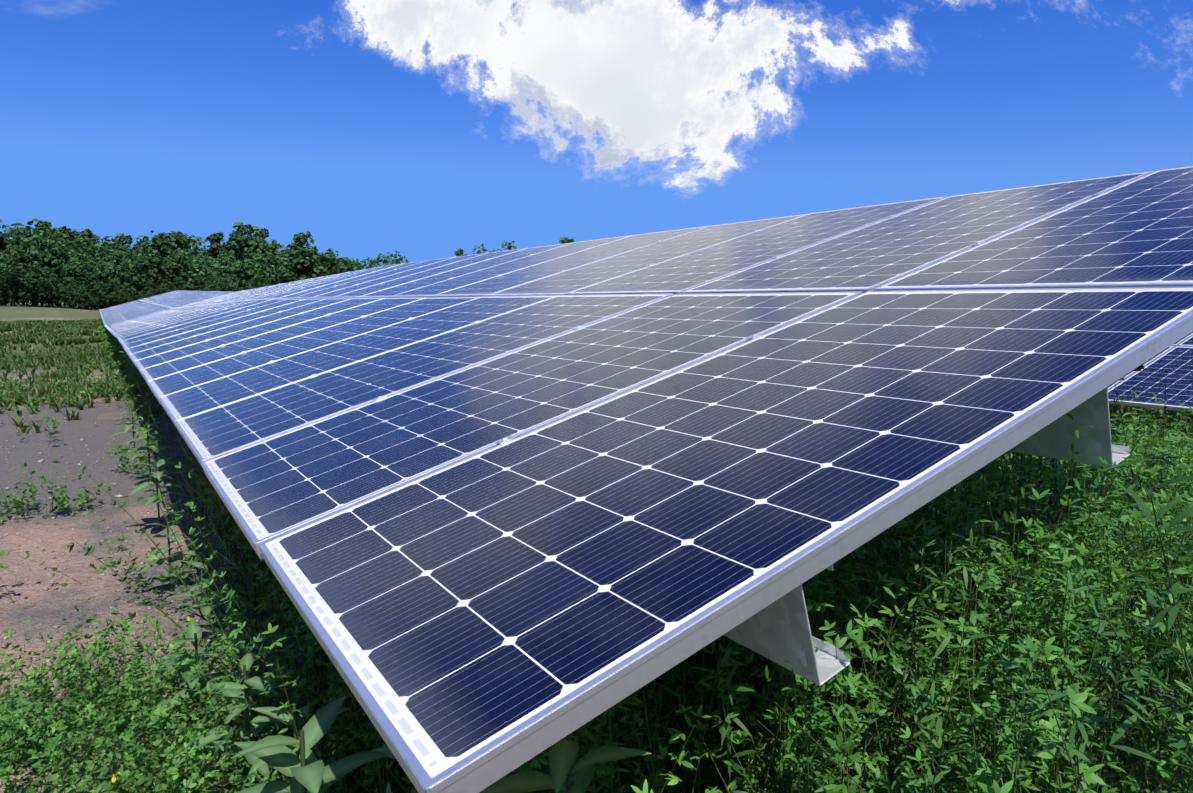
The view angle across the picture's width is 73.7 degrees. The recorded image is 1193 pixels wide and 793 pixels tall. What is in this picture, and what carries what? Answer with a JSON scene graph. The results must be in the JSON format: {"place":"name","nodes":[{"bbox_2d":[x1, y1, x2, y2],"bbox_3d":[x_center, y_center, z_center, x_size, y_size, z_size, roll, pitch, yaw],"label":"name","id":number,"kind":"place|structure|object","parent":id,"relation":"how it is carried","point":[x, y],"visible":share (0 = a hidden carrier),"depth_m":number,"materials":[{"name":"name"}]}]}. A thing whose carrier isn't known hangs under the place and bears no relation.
{"place":"outdoors","nodes":[
{"label":"outdoors","id":0,"kind":"place"},
{"bbox_2d":[0,318,186,676],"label":"grass","id":1,"kind":"structure","parent":0,"point":[72,359],"depth_m":20.05,"materials":[{"name":"green plant"}]},
{"bbox_2d":[0,302,1192,792],"bbox_3d":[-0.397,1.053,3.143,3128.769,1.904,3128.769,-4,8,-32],"label":"ground","id":2,"kind":"structure","parent":0,"point":[38,606],"depth_m":4.90,"materials":[{"name":"brown soil"}]},
{"bbox_2d":[0,259,9,275],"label":"tree","id":3,"kind":"object","parent":2,"relation":"on","point":[3,266],"visible":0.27,"depth_m":104.94,"materials":[{"name":"green plant"}]},
{"bbox_2d":[0,219,12,261],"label":"tree","id":4,"kind":"object","parent":2,"relation":"on","point":[5,240],"visible":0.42,"depth_m":116.87,"materials":[{"name":"green plant"}]},
{"bbox_2d":[1,275,23,305],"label":"tree","id":5,"kind":"object","parent":2,"relation":"on","point":[5,295],"visible":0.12,"depth_m":98.73,"materials":[{"name":"green plant"}]},
{"bbox_2d":[0,250,26,305],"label":"tree","id":6,"kind":"object","parent":2,"relation":"on","point":[1,253],"depth_m":108.90,"materials":[{"name":"green plant"}]},
{"bbox_2d":[1,282,28,305],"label":"tree","id":7,"kind":"object","parent":2,"relation":"on","point":[11,296],"visible":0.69,"depth_m":97.99,"materials":[{"name":"green plant"}]},
{"bbox_2d":[6,223,32,303],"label":"tree","id":8,"kind":"object","parent":2,"relation":"on","point":[18,224],"visible":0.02,"depth_m":166.34,"materials":[{"name":"green plant"}]},
{"bbox_2d":[0,256,51,306],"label":"tree","id":9,"kind":"object","parent":2,"relation":"on","point":[18,268],"visible":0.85,"depth_m":97.75,"materials":[{"name":"green plant"}]},
{"bbox_2d":[3,222,52,305],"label":"tree","id":10,"kind":"object","parent":2,"relation":"on","point":[17,236],"visible":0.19,"depth_m":111.17,"materials":[{"name":"green plant"}]},
{"bbox_2d":[6,245,57,305],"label":"tree","id":11,"kind":"object","parent":2,"relation":"on","point":[26,255],"visible":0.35,"depth_m":108.25,"materials":[{"name":"green plant"}]},
{"bbox_2d":[15,273,53,306],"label":"tree","id":12,"kind":"object","parent":2,"relation":"on","point":[33,300],"visible":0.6,"depth_m":100.33,"materials":[{"name":"green plant"}]},
{"bbox_2d":[6,231,67,306],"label":"tree","id":13,"kind":"object","parent":2,"relation":"on","point":[53,246],"visible":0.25,"depth_m":110.37,"materials":[{"name":"green plant"}]},
{"bbox_2d":[22,261,69,306],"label":"tree","id":14,"kind":"object","parent":2,"relation":"on","point":[36,263],"visible":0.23,"depth_m":107.38,"materials":[{"name":"green plant"}]},
{"bbox_2d":[36,283,61,304],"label":"tree","id":15,"kind":"object","parent":2,"relation":"on","point":[47,295],"visible":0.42,"depth_m":103.28,"materials":[{"name":"green plant"}]},
{"bbox_2d":[26,218,79,304],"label":"tree","id":16,"kind":"object","parent":2,"relation":"on","point":[40,224],"visible":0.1,"depth_m":122.11,"materials":[{"name":"green plant"}]},
{"bbox_2d":[34,278,72,307],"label":"tree","id":17,"kind":"object","parent":2,"relation":"on","point":[57,298],"visible":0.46,"depth_m":103.70,"materials":[{"name":"green plant"}]},
{"bbox_2d":[41,273,72,307],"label":"tree","id":18,"kind":"object","parent":2,"relation":"on","point":[53,278],"visible":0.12,"depth_m":104.90,"materials":[{"name":"green plant"}]},
{"bbox_2d":[48,251,76,306],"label":"tree","id":19,"kind":"object","parent":2,"relation":"on","point":[69,256],"visible":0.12,"depth_m":112.78,"materials":[{"name":"green plant"}]},
{"bbox_2d":[46,257,82,307],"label":"tree","id":20,"kind":"object","parent":2,"relation":"on","point":[55,262],"visible":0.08,"depth_m":110.24,"materials":[{"name":"green plant"}]},
{"bbox_2d":[49,227,85,306],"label":"tree","id":21,"kind":"object","parent":2,"relation":"on","point":[62,232],"visible":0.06,"depth_m":128.90,"materials":[{"name":"green plant"}]},
{"bbox_2d":[57,284,91,308],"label":"tree","id":22,"kind":"object","parent":2,"relation":"on","point":[77,302],"visible":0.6,"depth_m":102.00,"materials":[{"name":"green plant"}]},
{"bbox_2d":[49,226,99,243],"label":"tree","id":23,"kind":"object","parent":2,"relation":"on","point":[73,236],"visible":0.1,"depth_m":156.06,"materials":[{"name":"green plant"}]},
{"bbox_2d":[60,259,92,285],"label":"tree","id":24,"kind":"object","parent":2,"relation":"on","point":[73,267],"visible":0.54,"depth_m":109.30,"materials":[{"name":"green plant"}]},
{"bbox_2d":[52,250,100,274],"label":"tree","id":25,"kind":"object","parent":2,"relation":"on","point":[82,256],"visible":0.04,"depth_m":115.45,"materials":[{"name":"green plant"}]},
{"bbox_2d":[61,271,101,309],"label":"tree","id":26,"kind":"object","parent":2,"relation":"on","point":[87,273],"visible":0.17,"depth_m":107.53,"materials":[{"name":"green plant"}]},
{"bbox_2d":[70,288,98,309],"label":"tree","id":27,"kind":"object","parent":2,"relation":"on","point":[84,298],"visible":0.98,"depth_m":101.30,"materials":[{"name":"green plant"}]},
{"bbox_2d":[62,261,114,309],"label":"tree","id":28,"kind":"object","parent":2,"relation":"on","point":[101,273],"visible":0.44,"depth_m":106.66,"materials":[{"name":"green plant"}]},
{"bbox_2d":[76,238,103,308],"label":"tree","id":29,"kind":"object","parent":2,"relation":"on","point":[89,245],"visible":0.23,"depth_m":125.56,"materials":[{"name":"green plant"}]},
{"bbox_2d":[71,229,117,254],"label":"tree","id":30,"kind":"object","parent":2,"relation":"on","point":[87,233],"visible":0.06,"depth_m":143.27,"materials":[{"name":"green plant"}]},
{"bbox_2d":[77,280,120,309],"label":"tree","id":31,"kind":"object","parent":2,"relation":"on","point":[101,300],"visible":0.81,"depth_m":103.91,"materials":[{"name":"green plant"}]},
{"bbox_2d":[92,293,119,309],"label":"tree","id":32,"kind":"object","parent":2,"relation":"on","point":[113,300],"visible":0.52,"depth_m":104.67,"materials":[{"name":"green plant"}]},
{"bbox_2d":[89,242,132,306],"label":"tree","id":33,"kind":"object","parent":2,"relation":"on","point":[101,254],"visible":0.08,"depth_m":122.57,"materials":[{"name":"green plant"}]},
{"bbox_2d":[96,279,129,308],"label":"tree","id":34,"kind":"object","parent":2,"relation":"on","point":[114,285],"visible":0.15,"depth_m":109.44,"materials":[{"name":"green plant"}]},
{"bbox_2d":[94,277,132,306],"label":"tree","id":35,"kind":"object","parent":2,"relation":"on","point":[127,285],"visible":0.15,"depth_m":110.38,"materials":[{"name":"green plant"}]},
{"bbox_2d":[100,265,131,296],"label":"tree","id":36,"kind":"object","parent":2,"relation":"on","point":[117,272],"visible":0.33,"depth_m":112.25,"materials":[{"name":"green plant"}]},
{"bbox_2d":[92,247,157,297],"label":"tree","id":37,"kind":"object","parent":2,"relation":"on","point":[137,271],"visible":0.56,"depth_m":115.09,"materials":[{"name":"green plant"}]},
{"bbox_2d":[111,233,140,255],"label":"tree","id":38,"kind":"object","parent":2,"relation":"on","point":[119,244],"visible":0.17,"depth_m":139.61,"materials":[{"name":"green plant"}]},
{"bbox_2d":[117,291,136,302],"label":"tree","id":39,"kind":"object","parent":2,"relation":"on","point":[132,294],"visible":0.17,"depth_m":109.12,"materials":[{"name":"green plant"}]},
{"bbox_2d":[114,248,143,267],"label":"tree","id":40,"kind":"object","parent":2,"relation":"on","point":[124,250],"depth_m":128.26,"materials":[{"name":"green plant"}]},
{"bbox_2d":[118,287,151,303],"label":"tree","id":41,"kind":"object","parent":2,"relation":"on","point":[139,294],"visible":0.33,"depth_m":105.92,"materials":[{"name":"green plant"}]},
{"bbox_2d":[125,247,164,290],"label":"tree","id":42,"kind":"object","parent":2,"relation":"on","point":[147,261],"visible":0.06,"depth_m":118.51,"materials":[{"name":"green plant"}]},
{"bbox_2d":[138,287,159,295],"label":"tree","id":43,"kind":"object","parent":2,"relation":"on","point":[156,291],"visible":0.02,"depth_m":111.33,"materials":[{"name":"green plant"}]},
{"bbox_2d":[138,284,170,298],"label":"tree","id":44,"kind":"object","parent":2,"relation":"on","point":[160,289],"visible":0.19,"depth_m":108.16,"materials":[{"name":"green plant"}]},
{"bbox_2d":[99,290,232,325],"bbox_3d":[-19.575,-3.416,35.028,3.802,2.783,22.283,-4,8,-32],"label":"solar panel","id":45,"kind":"object","parent":2,"relation":"on","point":[141,307],"visible":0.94,"depth_m":31.34,"materials":[{"name":"blue glass"}]},
{"bbox_2d":[135,230,198,261],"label":"tree","id":46,"kind":"object","parent":2,"relation":"on","point":[176,241],"visible":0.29,"depth_m":132.39,"materials":[{"name":"green plant"}]},
{"bbox_2d":[137,245,197,293],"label":"tree","id":47,"kind":"object","parent":2,"relation":"on","point":[167,263],"visible":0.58,"depth_m":113.03,"materials":[{"name":"green plant"}]},
{"bbox_2d":[145,277,199,297],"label":"tree","id":48,"kind":"object","parent":2,"relation":"on","point":[177,282],"visible":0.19,"depth_m":110.12,"materials":[{"name":"green plant"}]},
{"bbox_2d":[0,362,352,792],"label":"clover","id":49,"kind":"object","parent":2,"relation":"on","point":[13,722],"visible":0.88,"depth_m":2.52,"materials":[{"name":"green plant"}]},
{"bbox_2d":[161,267,195,289],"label":"tree","id":50,"kind":"object","parent":2,"relation":"on","point":[175,274],"visible":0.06,"depth_m":115.04,"materials":[{"name":"green plant"}]},
{"bbox_2d":[170,248,208,277],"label":"tree","id":51,"kind":"object","parent":2,"relation":"on","point":[189,257],"visible":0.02,"depth_m":128.45,"materials":[{"name":"green plant"}]},
{"bbox_2d":[0,391,391,792],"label":"stones","id":52,"kind":"object","parent":2,"relation":"on","point":[46,589],"visible":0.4,"depth_m":4.90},
{"bbox_2d":[173,256,224,289],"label":"tree","id":53,"kind":"object","parent":2,"relation":"on","point":[201,270],"visible":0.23,"depth_m":114.33,"materials":[{"name":"green plant"}]},
{"bbox_2d":[186,251,211,275],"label":"tree","id":54,"kind":"object","parent":2,"relation":"on","point":[199,254],"visible":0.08,"depth_m":137.79,"materials":[{"name":"green plant"}]},
{"bbox_2d":[182,277,219,290],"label":"tree","id":55,"kind":"object","parent":2,"relation":"on","point":[189,286],"visible":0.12,"depth_m":109.53,"materials":[{"name":"green plant"}]},
{"bbox_2d":[187,235,220,268],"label":"tree","id":56,"kind":"object","parent":2,"relation":"on","point":[200,242],"visible":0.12,"depth_m":143.38,"materials":[{"name":"green plant"}]},
{"bbox_2d":[186,260,221,283],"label":"tree","id":57,"kind":"object","parent":2,"relation":"on","point":[214,264],"visible":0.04,"depth_m":124.98,"materials":[{"name":"green plant"}]},
{"bbox_2d":[203,267,227,275],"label":"tree","id":58,"kind":"object","parent":2,"relation":"on","point":[209,271],"visible":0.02,"depth_m":130.72,"materials":[{"name":"green plant"}]},
{"bbox_2d":[201,278,231,291],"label":"tree","id":59,"kind":"object","parent":2,"relation":"on","point":[218,281],"visible":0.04,"depth_m":114.55,"materials":[{"name":"green plant"}]},
{"bbox_2d":[204,278,238,291],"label":"tree","id":60,"kind":"object","parent":2,"relation":"on","point":[224,285],"visible":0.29,"depth_m":107.59,"materials":[{"name":"green plant"}]},
{"bbox_2d":[206,254,236,273],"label":"tree","id":61,"kind":"object","parent":2,"relation":"on","point":[225,257],"visible":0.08,"depth_m":141.46,"materials":[{"name":"green plant"}]},
{"bbox_2d":[207,279,238,290],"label":"tree","id":62,"kind":"object","parent":2,"relation":"on","point":[209,282],"visible":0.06,"depth_m":115.28,"materials":[{"name":"green plant"}]},
{"bbox_2d":[206,231,243,259],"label":"tree","id":63,"kind":"object","parent":2,"relation":"on","point":[215,240],"visible":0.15,"depth_m":165.54,"materials":[{"name":"green plant"}]},
{"bbox_2d":[211,271,238,286],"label":"tree","id":64,"kind":"object","parent":2,"relation":"on","point":[229,277],"visible":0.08,"depth_m":118.73,"materials":[{"name":"green plant"}]},
{"bbox_2d":[212,279,243,290],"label":"tree","id":65,"kind":"object","parent":2,"relation":"on","point":[239,289],"visible":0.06,"depth_m":115.00,"materials":[{"name":"green plant"}]},
{"bbox_2d":[212,250,250,278],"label":"tree","id":66,"kind":"object","parent":2,"relation":"on","point":[228,260],"visible":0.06,"depth_m":126.42,"materials":[{"name":"green plant"}]},
{"bbox_2d":[105,266,380,339],"bbox_3d":[-9.351,-1.456,18.884,3.802,2.739,16.213,-4,8,-32],"label":"solar panel","id":67,"kind":"object","parent":2,"relation":"on","point":[165,317],"visible":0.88,"depth_m":15.32,"materials":[{"name":"blue"}]},
{"bbox_2d":[226,262,260,290],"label":"tree","id":68,"kind":"object","parent":2,"relation":"on","point":[238,268],"visible":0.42,"depth_m":122.95,"materials":[{"name":"green plant"}]},
{"bbox_2d":[226,222,272,274],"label":"tree","id":69,"kind":"object","parent":2,"relation":"on","point":[242,240],"visible":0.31,"depth_m":131.77,"materials":[{"name":"green plant"}]},
{"bbox_2d":[230,259,273,287],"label":"tree","id":70,"kind":"object","parent":2,"relation":"on","point":[257,272],"visible":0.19,"depth_m":123.91,"materials":[{"name":"green plant"}]},
{"bbox_2d":[243,279,265,289],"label":"tree","id":71,"kind":"object","parent":2,"relation":"on","point":[247,287],"visible":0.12,"depth_m":119.65,"materials":[{"name":"green plant"}]},
{"bbox_2d":[233,254,277,279],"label":"tree","id":72,"kind":"object","parent":2,"relation":"on","point":[240,261],"visible":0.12,"depth_m":128.50,"materials":[{"name":"green plant"}]},
{"bbox_2d":[249,272,275,288],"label":"tree","id":73,"kind":"object","parent":2,"relation":"on","point":[255,277],"visible":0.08,"depth_m":123.22,"materials":[{"name":"green plant"}]},
{"bbox_2d":[250,226,283,263],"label":"tree","id":74,"kind":"object","parent":2,"relation":"on","point":[262,233],"visible":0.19,"depth_m":149.28,"materials":[{"name":"green plant"}]},
{"bbox_2d":[254,250,279,271],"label":"tree","id":75,"kind":"object","parent":2,"relation":"on","point":[275,264],"visible":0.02,"depth_m":128.60,"materials":[{"name":"green plant"}]},
{"bbox_2d":[254,247,310,285],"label":"tree","id":76,"kind":"object","parent":2,"relation":"on","point":[283,269],"visible":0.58,"depth_m":118.54,"materials":[{"name":"green plant"}]},
{"bbox_2d":[274,257,313,283],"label":"tree","id":77,"kind":"object","parent":2,"relation":"on","point":[299,272],"visible":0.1,"depth_m":120.32,"materials":[{"name":"green plant"}]},
{"bbox_2d":[277,231,328,280],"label":"tree","id":78,"kind":"object","parent":2,"relation":"on","point":[300,260],"visible":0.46,"depth_m":119.98,"materials":[{"name":"green plant"}]},
{"bbox_2d":[311,262,341,274],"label":"tree","id":79,"kind":"object","parent":2,"relation":"on","point":[324,272],"depth_m":128.74,"materials":[{"name":"green plant"}]},
{"bbox_2d":[308,249,363,276],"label":"tree","id":80,"kind":"object","parent":2,"relation":"on","point":[332,265],"visible":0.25,"depth_m":121.84,"materials":[{"name":"green plant"}]},
{"bbox_2d":[337,258,366,269],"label":"tree","id":81,"kind":"object","parent":2,"relation":"on","point":[357,259],"visible":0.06,"depth_m":134.06,"materials":[{"name":"green plant"}]},
{"bbox_2d":[361,257,379,268],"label":"tree","id":82,"kind":"object","parent":2,"relation":"on","point":[365,264],"visible":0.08,"depth_m":134.58,"materials":[{"name":"green plant"}]},
{"bbox_2d":[107,410,651,792],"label":"mullein","id":83,"kind":"object","parent":2,"relation":"on","point":[304,769],"visible":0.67,"depth_m":1.51,"materials":[{"name":"green plant"}]},
{"bbox_2d":[369,250,404,265],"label":"tree","id":84,"kind":"object","parent":2,"relation":"on","point":[385,260],"visible":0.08,"depth_m":159.69,"materials":[{"name":"green plant"}]},
{"bbox_2d":[454,243,487,256],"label":"tree","id":85,"kind":"object","parent":2,"relation":"on","point":[459,251],"visible":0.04,"depth_m":134.77,"materials":[{"name":"green plant"}]},
{"bbox_2d":[489,241,521,252],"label":"tree","id":86,"kind":"object","parent":2,"relation":"on","point":[509,246],"depth_m":162.84,"materials":[{"name":"green plant"}]},
{"bbox_2d":[559,237,573,243],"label":"tree","id":87,"kind":"object","parent":2,"relation":"on","point":[563,240],"visible":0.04,"depth_m":149.95,"materials":[{"name":"green plant"}]},
{"bbox_2d":[61,315,1192,792],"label":"alfalfa","id":88,"kind":"object","parent":2,"relation":"on","point":[1071,571],"visible":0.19,"depth_m":1.71,"materials":[{"name":"green plant"}]},
{"bbox_2d":[117,166,1192,792],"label":"solar panel","id":89,"kind":"object","parent":2,"relation":"on","point":[497,516],"visible":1,"depth_m":1.81,"materials":[{"name":"blue"}]},
{"bbox_2d":[1108,332,1192,445],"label":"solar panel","id":90,"kind":"object","parent":2,"relation":"on","point":[1176,358],"visible":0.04,"depth_m":9.01,"materials":[{"name":"blue"}]},
{"bbox_2d":[0,0,1192,301],"label":"sky","id":91,"kind":"structure","parent":0,"point":[421,130],"materials":[{"name":"blue"}]}
]}

